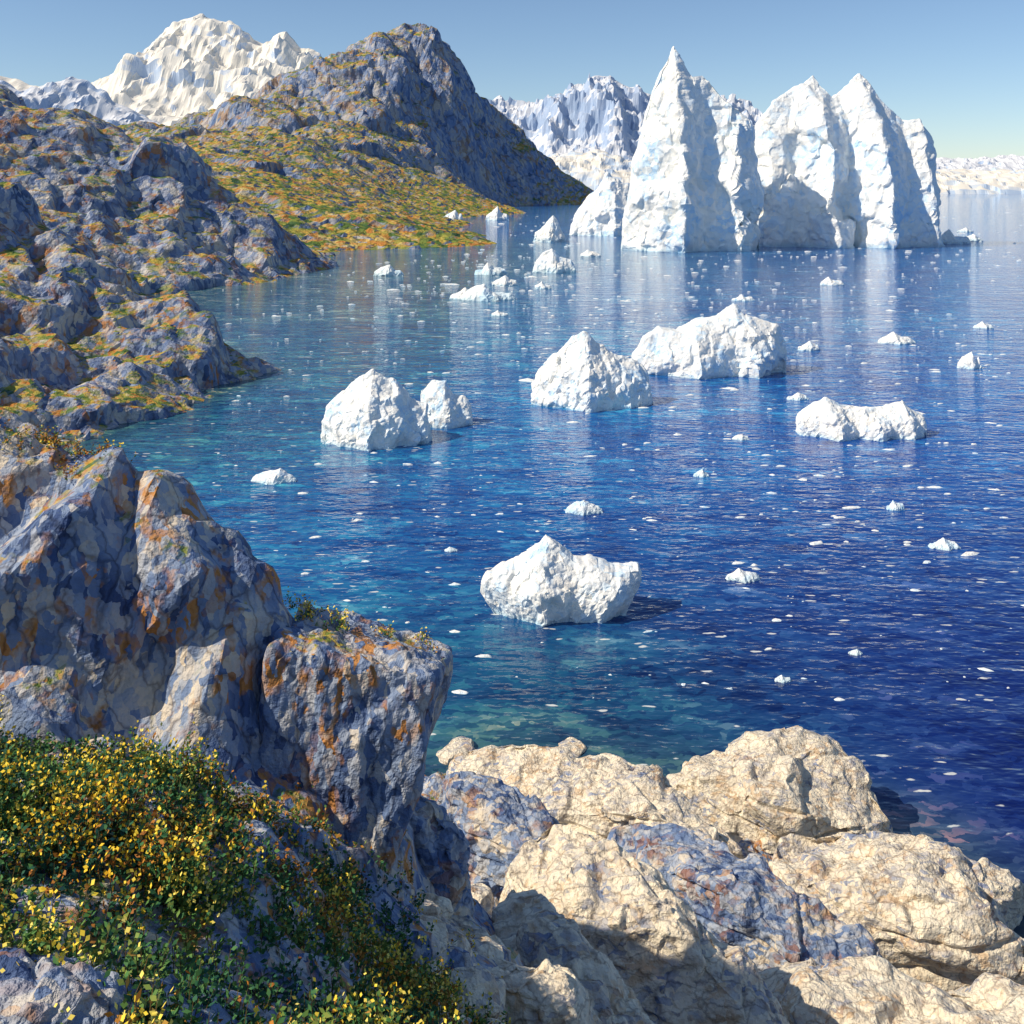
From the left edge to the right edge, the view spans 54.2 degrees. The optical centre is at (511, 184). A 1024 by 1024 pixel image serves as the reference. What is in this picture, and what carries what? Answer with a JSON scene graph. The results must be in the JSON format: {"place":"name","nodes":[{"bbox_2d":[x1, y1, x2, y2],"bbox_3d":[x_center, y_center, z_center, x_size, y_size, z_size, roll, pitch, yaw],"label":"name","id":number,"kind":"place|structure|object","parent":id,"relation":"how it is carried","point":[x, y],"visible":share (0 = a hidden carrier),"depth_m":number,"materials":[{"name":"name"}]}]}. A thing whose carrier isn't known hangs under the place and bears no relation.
{"place":"outdoors","nodes":[
{"label":"outdoors","id":0,"kind":"place"},
{"bbox_2d":[0,76,166,125],"bbox_3d":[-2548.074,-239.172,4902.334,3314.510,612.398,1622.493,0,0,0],"label":"distant mountain range","id":1,"kind":"structure","parent":0,"point":[69,93],"depth_m":4885.14,"materials":[{"name":"white snow"}]},
{"bbox_2d":[0,179,281,447],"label":"rocky headland","id":2,"kind":"structure","parent":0,"point":[93,343],"depth_m":147.30,"materials":[{"name":"grey stone"}]},
{"bbox_2d":[0,13,321,125],"bbox_3d":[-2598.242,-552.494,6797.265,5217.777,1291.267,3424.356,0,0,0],"label":"snowy mountain","id":3,"kind":"structure","parent":0,"point":[174,73],"depth_m":6120.91,"materials":[{"name":"white snow"}]},
{"bbox_2d":[0,84,339,293],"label":"rocky headland","id":4,"kind":"structure","parent":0,"point":[156,213],"depth_m":329.75,"materials":[{"name":"grey stone"}]},
{"bbox_2d":[118,23,593,251],"bbox_3d":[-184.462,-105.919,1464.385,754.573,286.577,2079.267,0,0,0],"label":"coastal hill","id":5,"kind":"structure","parent":0,"point":[404,136],"depth_m":1155.11,"materials":[{"name":"grey stone"}]},
{"bbox_2d":[0,427,773,1023],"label":"rocky coast ground","id":6,"kind":"structure","parent":0,"point":[130,595],"depth_m":18.58,"materials":[{"name":"grey stone"}]},
{"bbox_2d":[0,947,131,1023],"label":"coastal boulder","id":7,"kind":"object","parent":6,"relation":"on","point":[31,992],"visible":0.93,"depth_m":8.47,"materials":[{"name":"grey stone"}]},
{"bbox_2d":[0,695,509,1023],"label":"wildflower shrubs","id":8,"kind":"object","parent":6,"relation":"on","point":[104,782],"visible":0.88,"depth_m":12.32,"materials":[{"name":"green plant"}]},
{"bbox_2d":[0,417,510,1023],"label":"heather tufts","id":9,"kind":"object","parent":6,"relation":"on","point":[52,441],"visible":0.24,"depth_m":20.52,"materials":[{"name":"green plant"}]},
{"bbox_2d":[259,603,452,872],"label":"leaning rock slab","id":10,"kind":"structure","parent":6,"relation":"on","point":[348,720],"depth_m":19.00,"materials":[{"name":"grey stone"}]},
{"bbox_2d":[409,795,474,916],"bbox_3d":[-2.958,15.022,22.570,5.033,3.353,1.995,0,0,35],"label":"coastal boulder","id":11,"kind":"object","parent":6,"relation":"on","point":[442,844],"visible":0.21,"depth_m":21.30,"materials":[{"name":"grey stone"}]},
{"bbox_2d":[437,771,558,900],"bbox_3d":[0.026,21.706,31.402,8.262,4.938,2.831,0,0,39],"label":"coastal boulder","id":12,"kind":"object","parent":6,"relation":"on","point":[498,822],"visible":0.27,"depth_m":31.25,"materials":[{"name":"grey stone"}]},
{"bbox_2d":[491,957,600,1023],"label":"coastal boulder","id":13,"kind":"object","parent":6,"relation":"on","point":[545,991],"visible":0.66,"depth_m":17.68,"materials":[{"name":"beige stone"}]},
{"bbox_2d":[491,889,663,1023],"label":"coastal boulder","id":14,"kind":"object","parent":6,"relation":"on","point":[533,928],"visible":0.56,"depth_m":22.11,"materials":[{"name":"grey stone"}]},
{"bbox_2d":[406,736,777,1023],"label":"scattered stones","id":15,"kind":"object","parent":6,"relation":"on","point":[479,980],"visible":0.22,"depth_m":18.28,"materials":[{"name":"grey stone"}]},
{"bbox_2d":[446,744,745,858],"bbox_3d":[3.485,27.570,43.417,13.824,5.136,5.460,0,0,25],"label":"coastal boulder","id":16,"kind":"object","parent":6,"relation":"on","point":[598,797],"visible":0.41,"depth_m":42.58,"materials":[{"name":"beige stone"}]},
{"bbox_2d":[498,824,789,1023],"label":"coastal boulder","id":17,"kind":"object","parent":6,"relation":"on","point":[674,961],"visible":0.77,"depth_m":26.61,"materials":[{"name":"beige stone"}]},
{"bbox_2d":[607,823,882,971],"bbox_3d":[7.775,25.875,34.356,11.672,5.106,4.053,0,0,43],"label":"coastal boulder","id":18,"kind":"object","parent":6,"relation":"on","point":[757,910],"visible":0.46,"depth_m":33.51,"materials":[{"name":"grey stone"}]},
{"bbox_2d":[666,725,894,842],"bbox_3d":[12.080,29.213,46.925,10.840,5.998,7.333,0,0,0],"label":"coastal boulder","id":19,"kind":"object","parent":6,"relation":"on","point":[776,784],"visible":0.5,"depth_m":45.78,"materials":[{"name":"beige stone"}]},
{"bbox_2d":[759,955,1023,1023],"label":"coastal boulder","id":20,"kind":"object","parent":6,"relation":"on","point":[873,989],"visible":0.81,"depth_m":28.36,"materials":[{"name":"beige stone"}]},
{"bbox_2d":[768,831,1023,990],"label":"coastal boulder","id":21,"kind":"object","parent":6,"relation":"on","point":[922,908],"visible":0.6,"depth_m":35.80,"materials":[{"name":"beige stone"}]},
{"bbox_2d":[977,857,1023,929],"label":"coastal boulder","id":22,"kind":"object","parent":6,"relation":"on","point":[1006,886],"visible":0.18,"depth_m":40.66,"materials":[{"name":"beige stone"}]},
{"bbox_2d":[0,0,1023,158],"label":"sky","id":23,"kind":"structure","parent":0,"point":[956,67],"materials":[{"name":"blue"}]},
{"bbox_2d":[58,194,1023,937],"bbox_3d":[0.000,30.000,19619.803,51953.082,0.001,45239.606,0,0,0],"label":"fjord water","id":24,"kind":"structure","parent":0,"point":[922,738],"depth_m":97.26,"materials":[{"name":"blue liquid"}]},
{"bbox_2d":[251,468,296,484],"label":"ice floe","id":25,"kind":"object","parent":24,"relation":"on","point":[276,477],"visible":1,"depth_m":100.88,"materials":[{"name":"white ice"}]},
{"bbox_2d":[321,369,431,451],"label":"iceberg","id":26,"kind":"object","parent":24,"relation":"on","point":[370,410],"visible":1,"depth_m":115.33,"materials":[{"name":"white ice"}]},
{"bbox_2d":[373,265,403,275],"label":"ice floe","id":27,"kind":"object","parent":24,"relation":"on","point":[387,270],"visible":1,"depth_m":330.76,"materials":[{"name":"white ice"}]},
{"bbox_2d":[420,380,472,428],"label":"iceberg","id":28,"kind":"object","parent":24,"relation":"on","point":[448,408],"visible":0.74,"depth_m":124.66,"materials":[{"name":"white ice"}]},
{"bbox_2d":[444,547,457,551],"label":"ice floe","id":29,"kind":"object","parent":24,"relation":"on","point":[449,549],"visible":1,"depth_m":81.87,"materials":[{"name":"white ice"}]},
{"bbox_2d":[444,210,462,219],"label":"ice floe","id":30,"kind":"object","parent":24,"relation":"on","point":[454,215],"visible":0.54,"depth_m":837.87,"materials":[{"name":"white ice"}]},
{"bbox_2d":[450,287,467,299],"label":"ice floe","id":31,"kind":"object","parent":24,"relation":"on","point":[459,295],"visible":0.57,"depth_m":262.87,"materials":[{"name":"white ice"}]},
{"bbox_2d":[462,284,515,300],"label":"ice floe","id":32,"kind":"object","parent":24,"relation":"on","point":[482,292],"visible":0.99,"depth_m":260.14,"materials":[{"name":"white ice"}]},
{"bbox_2d":[474,263,507,275],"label":"ice floe","id":33,"kind":"object","parent":24,"relation":"on","point":[488,269],"visible":1,"depth_m":333.70,"materials":[{"name":"white ice"}]},
{"bbox_2d":[486,206,508,220],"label":"ice floe","id":34,"kind":"object","parent":24,"relation":"on","point":[495,214],"visible":0.99,"depth_m":847.32,"materials":[{"name":"white ice"}]},
{"bbox_2d":[491,310,508,315],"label":"ice floe","id":35,"kind":"object","parent":24,"relation":"on","point":[497,313],"visible":1,"depth_m":229.50,"materials":[{"name":"white ice"}]},
{"bbox_2d":[492,275,517,285],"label":"ice floe","id":36,"kind":"object","parent":24,"relation":"on","point":[505,280],"visible":1,"depth_m":298.85,"materials":[{"name":"white ice"}]},
{"bbox_2d":[535,281,551,288],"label":"ice floe","id":37,"kind":"object","parent":24,"relation":"on","point":[541,285],"visible":1,"depth_m":289.31,"materials":[{"name":"white ice"}]},
{"bbox_2d":[533,216,566,241],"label":"ice floe","id":38,"kind":"object","parent":24,"relation":"on","point":[550,230],"visible":0.94,"depth_m":527.73,"materials":[{"name":"white ice"}]},
{"bbox_2d":[532,249,575,272],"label":"ice floe","id":39,"kind":"object","parent":24,"relation":"on","point":[550,261],"visible":0.96,"depth_m":342.87,"materials":[{"name":"white ice"}]},
{"bbox_2d":[480,535,641,626],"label":"iceberg","id":40,"kind":"object","parent":24,"relation":"on","point":[546,580],"visible":0.99,"depth_m":68.97,"materials":[{"name":"white ice"}]},
{"bbox_2d":[565,500,602,515],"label":"ice floe","id":41,"kind":"object","parent":24,"relation":"on","point":[583,507],"visible":1,"depth_m":91.35,"materials":[{"name":"white ice"}]},
{"bbox_2d":[580,250,600,256],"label":"ice floe","id":42,"kind":"object","parent":24,"relation":"on","point":[587,253],"visible":0.98,"depth_m":418.80,"materials":[{"name":"white ice"}]},
{"bbox_2d":[531,331,652,412],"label":"iceberg","id":43,"kind":"object","parent":24,"relation":"on","point":[583,371],"visible":0.98,"depth_m":135.27,"materials":[{"name":"white ice"}]},
{"bbox_2d":[569,171,629,236],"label":"towering iceberg","id":44,"kind":"object","parent":24,"relation":"on","point":[600,210],"visible":0.53,"depth_m":592.15,"materials":[{"name":"white ice"}]},
{"bbox_2d":[213,216,1023,700],"bbox_3d":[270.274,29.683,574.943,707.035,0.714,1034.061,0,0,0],"label":"brash ice fragments","id":45,"kind":"object","parent":24,"relation":"on","point":[681,434],"visible":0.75,"depth_m":112.05,"materials":[{"name":"white ice"}]},
{"bbox_2d":[621,46,764,252],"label":"towering iceberg","id":46,"kind":"object","parent":24,"relation":"on","point":[695,184],"visible":0.91,"depth_m":455.41,"materials":[{"name":"white ice"}]},
{"bbox_2d":[693,469,708,477],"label":"ice floe","id":47,"kind":"object","parent":24,"relation":"on","point":[701,473],"visible":1,"depth_m":102.77,"materials":[{"name":"white ice"}]},
{"bbox_2d":[631,303,786,378],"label":"iceberg","id":48,"kind":"object","parent":24,"relation":"on","point":[732,340],"visible":0.86,"depth_m":157.32,"materials":[{"name":"white ice"}]},
{"bbox_2d":[732,434,748,440],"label":"ice floe","id":49,"kind":"object","parent":24,"relation":"on","point":[741,437],"visible":1,"depth_m":117.74,"materials":[{"name":"white ice"}]},
{"bbox_2d":[725,568,759,583],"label":"ice floe","id":50,"kind":"object","parent":24,"relation":"on","point":[740,575],"visible":1,"depth_m":75.86,"materials":[{"name":"white ice"}]},
{"bbox_2d":[732,294,754,300],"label":"ice floe","id":51,"kind":"object","parent":24,"relation":"on","point":[741,297],"visible":1,"depth_m":259.25,"materials":[{"name":"white ice"}]},
{"bbox_2d":[775,675,790,682],"bbox_3d":[16.389,29.838,60.491,0.954,0.390,0.628,0,0,26],"label":"ice floe","id":52,"kind":"object","parent":24,"relation":"on","point":[781,679],"visible":1,"depth_m":60.39,"materials":[{"name":"white ice"}]},
{"bbox_2d":[550,149,1023,193],"bbox_3d":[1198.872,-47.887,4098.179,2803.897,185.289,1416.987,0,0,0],"label":"glacier shelf","id":53,"kind":"object","parent":24,"relation":"on","point":[589,169],"visible":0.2,"depth_m":3580.15,"materials":[{"name":"white ice"}]},
{"bbox_2d":[787,393,808,400],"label":"ice floe","id":54,"kind":"object","parent":24,"relation":"on","point":[798,396],"visible":1,"depth_m":139.68,"materials":[{"name":"white ice"}]},
{"bbox_2d":[798,341,819,350],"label":"ice floe","id":55,"kind":"object","parent":24,"relation":"on","point":[809,346],"visible":1,"depth_m":181.40,"materials":[{"name":"white ice"}]},
{"bbox_2d":[820,277,843,285],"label":"ice floe","id":56,"kind":"object","parent":24,"relation":"on","point":[828,281],"visible":0.99,"depth_m":299.16,"materials":[{"name":"white ice"}]},
{"bbox_2d":[754,73,944,248],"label":"towering iceberg","id":57,"kind":"object","parent":24,"relation":"on","point":[852,164],"visible":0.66,"depth_m":486.31,"materials":[{"name":"white ice"}]},
{"bbox_2d":[848,649,862,655],"bbox_3d":[21.981,29.868,64.006,0.927,0.333,0.631,0,0,0],"label":"ice floe","id":58,"kind":"object","parent":24,"relation":"on","point":[856,652],"visible":1,"depth_m":63.90,"materials":[{"name":"white ice"}]},
{"bbox_2d":[795,397,926,441],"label":"iceberg","id":59,"kind":"object","parent":24,"relation":"on","point":[826,417],"visible":1,"depth_m":118.77,"materials":[{"name":"white ice"}]},
{"bbox_2d":[886,500,904,510],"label":"ice floe","id":60,"kind":"object","parent":24,"relation":"on","point":[893,506],"visible":1,"depth_m":92.29,"materials":[{"name":"white ice"}]},
{"bbox_2d":[877,331,915,344],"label":"ice floe","id":61,"kind":"object","parent":24,"relation":"on","point":[893,337],"visible":1,"depth_m":189.03,"materials":[{"name":"white ice"}]},
{"bbox_2d":[928,538,960,550],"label":"ice floe","id":62,"kind":"object","parent":24,"relation":"on","point":[944,544],"visible":1,"depth_m":82.48,"materials":[{"name":"white ice"}]},
{"bbox_2d":[941,229,970,243],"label":"ice floe","id":63,"kind":"object","parent":24,"relation":"on","point":[948,237],"visible":0.76,"depth_m":509.46,"materials":[{"name":"white ice"}]},
{"bbox_2d":[957,228,973,231],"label":"ice floe","id":64,"kind":"object","parent":24,"relation":"on","point":[964,230],"visible":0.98,"depth_m":638.67,"materials":[{"name":"white ice"}]},
{"bbox_2d":[957,351,982,368],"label":"ice floe","id":65,"kind":"object","parent":24,"relation":"on","point":[968,361],"visible":1,"depth_m":163.47,"materials":[{"name":"white ice"}]},
{"bbox_2d":[967,234,982,241],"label":"ice floe","id":66,"kind":"object","parent":24,"relation":"on","point":[973,237],"visible":0.58,"depth_m":532.99,"materials":[{"name":"white ice"}]},
{"bbox_2d":[973,322,993,328],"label":"ice floe","id":67,"kind":"object","parent":24,"relation":"on","point":[982,325],"visible":1,"depth_m":209.48,"materials":[{"name":"white ice"}]},
{"bbox_2d":[488,72,1023,170],"bbox_3d":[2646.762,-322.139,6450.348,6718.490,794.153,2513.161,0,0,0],"label":"distant mountain range","id":68,"kind":"structure","parent":0,"point":[605,113],"depth_m":6001.14,"materials":[{"name":"white snow"}]}
]}

